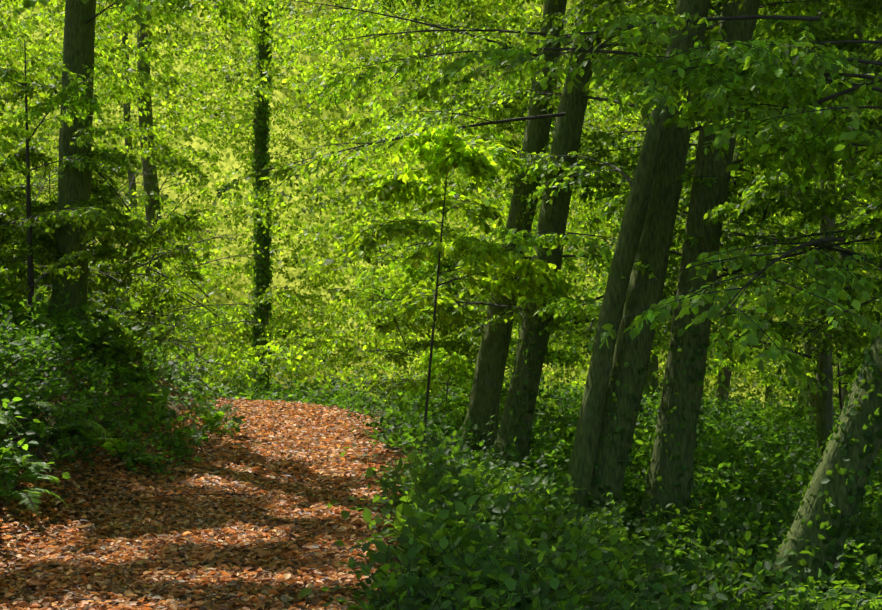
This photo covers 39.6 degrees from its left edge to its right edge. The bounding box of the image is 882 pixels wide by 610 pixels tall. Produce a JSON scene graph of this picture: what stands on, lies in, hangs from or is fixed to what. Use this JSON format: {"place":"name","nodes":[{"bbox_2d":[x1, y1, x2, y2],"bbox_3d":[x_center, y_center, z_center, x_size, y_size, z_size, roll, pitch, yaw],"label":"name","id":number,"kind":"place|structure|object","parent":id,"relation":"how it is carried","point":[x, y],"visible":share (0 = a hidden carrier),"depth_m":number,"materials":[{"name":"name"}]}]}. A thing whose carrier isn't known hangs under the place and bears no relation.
{"place":"outdoors","nodes":[
{"label":"outdoors","id":0,"kind":"place"},
{"bbox_2d":[0,349,879,609],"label":"terrain","id":1,"kind":"structure","parent":0,"point":[177,408],"depth_m":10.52,"materials":[{"name":"brown plant"}]},
{"bbox_2d":[45,0,95,336],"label":"tree trunk","id":2,"kind":"object","parent":1,"relation":"on","point":[74,183],"visible":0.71,"depth_m":15.80,"materials":[{"name":"brown wood"}]},
{"bbox_2d":[121,4,138,321],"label":"tree","id":3,"kind":"object","parent":1,"relation":"on","point":[126,110],"visible":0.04,"depth_m":45.25,"materials":[{"name":"brown wood"}]},
{"bbox_2d":[137,0,165,364],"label":"tree","id":4,"kind":"object","parent":1,"relation":"on","point":[148,119],"visible":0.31,"depth_m":35.91,"materials":[{"name":"brown wood"}]},
{"bbox_2d":[252,1,271,394],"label":"tree","id":5,"kind":"object","parent":1,"relation":"on","point":[263,119],"visible":0.25,"depth_m":34.96,"materials":[{"name":"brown wood"}]},
{"bbox_2d":[249,3,272,400],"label":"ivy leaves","id":6,"kind":"object","parent":5,"relation":"attached to","point":[264,159],"visible":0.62,"depth_m":34.98,"materials":[{"name":"green ivy leaf"}]},
{"bbox_2d":[0,0,881,406],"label":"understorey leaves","id":7,"kind":"object","parent":1,"relation":"on","point":[194,320],"visible":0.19,"depth_m":31.50,"materials":[{"name":"green plant"}]},
{"bbox_2d":[0,0,881,412],"bbox_3d":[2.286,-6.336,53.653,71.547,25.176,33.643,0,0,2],"label":"far forest leaves","id":8,"kind":"object","parent":1,"relation":"on","point":[294,314],"visible":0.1,"depth_m":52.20,"materials":[{"name":"green plant"}]},
{"bbox_2d":[0,0,881,450],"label":"foliage","id":9,"kind":"object","parent":1,"relation":"on","point":[476,164],"depth_m":14.19,"materials":[{"name":"green plant"}]},
{"bbox_2d":[0,264,881,609],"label":"undergrowth","id":10,"kind":"object","parent":1,"relation":"on","point":[738,446],"depth_m":10.91,"materials":[{"name":"green plant"}]},
{"bbox_2d":[0,325,881,608],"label":"ferns","id":11,"kind":"object","parent":1,"relation":"on","point":[32,473],"depth_m":11.18,"materials":[{"name":"green plant"}]},
{"bbox_2d":[45,0,881,599],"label":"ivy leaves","id":12,"kind":"object","parent":1,"relation":"on","point":[365,76],"depth_m":12.66,"materials":[{"name":"green plant"}]},
{"bbox_2d":[460,0,566,457],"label":"tree","id":13,"kind":"object","parent":1,"relation":"on","point":[485,397],"visible":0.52,"depth_m":15.69,"materials":[{"name":"brown wood"}]},
{"bbox_2d":[491,0,603,472],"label":"tree","id":14,"kind":"object","parent":1,"relation":"on","point":[566,140],"visible":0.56,"depth_m":14.67,"materials":[{"name":"brown wood"}]},
{"bbox_2d":[564,0,697,513],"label":"tree","id":15,"kind":"object","parent":1,"relation":"on","point":[582,464],"visible":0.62,"depth_m":11.68,"materials":[{"name":"brown wood"}]},
{"bbox_2d":[396,0,881,216],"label":"canopy leaves","id":16,"kind":"object","parent":1,"relation":"on","point":[870,113],"depth_m":35.34,"materials":[{"name":"green plant"}]},
{"bbox_2d":[588,0,710,524],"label":"tree","id":17,"kind":"object","parent":1,"relation":"on","point":[654,245],"visible":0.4,"depth_m":11.89,"materials":[{"name":"brown wood"}]},
{"bbox_2d":[642,113,658,406],"bbox_3d":[5.131,-8.981,30.023,0.791,24.422,1.556,0,0,11],"label":"tree","id":18,"kind":"object","parent":1,"relation":"on","point":[653,381],"visible":0.04,"depth_m":29.55,"materials":[{"name":"brown wood"}]},
{"bbox_2d":[633,0,759,536],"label":"tree","id":19,"kind":"object","parent":1,"relation":"on","point":[704,199],"visible":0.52,"depth_m":12.02,"materials":[{"name":"brown wood"}]},
{"bbox_2d":[713,138,746,409],"bbox_3d":[7.909,-8.658,32.119,1.902,24.435,0.749,0,0,31],"label":"tree","id":20,"kind":"object","parent":1,"relation":"on","point":[721,390],"visible":0.08,"depth_m":32.18,"materials":[{"name":"brown wood"}]},
{"bbox_2d":[764,216,773,407],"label":"tree","id":21,"kind":"object","parent":1,"relation":"on","point":[768,390],"visible":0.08,"depth_m":47.29,"materials":[{"name":"brown wood"}]},
{"bbox_2d":[801,35,817,425],"bbox_3d":[9.691,-8.469,32.581,1.630,24.430,0.917,0,0,2],"label":"tree","id":22,"kind":"object","parent":1,"relation":"on","point":[812,398],"depth_m":32.47,"materials":[{"name":"brown wood"}]},
{"bbox_2d":[761,320,881,594],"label":"leaning tree","id":23,"kind":"object","parent":1,"relation":"on","point":[838,488],"visible":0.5,"depth_m":9.15,"materials":[{"name":"grey wood"}]},
{"bbox_2d":[815,1,835,461],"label":"tree","id":24,"kind":"object","parent":1,"relation":"on","point":[824,414],"visible":0.12,"depth_m":18.61,"materials":[{"name":"brown wood"}]},
{"bbox_2d":[838,0,862,415],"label":"tree","id":25,"kind":"object","parent":1,"relation":"on","point":[844,392],"visible":0.06,"depth_m":23.55,"materials":[{"name":"brown wood"}]}
]}

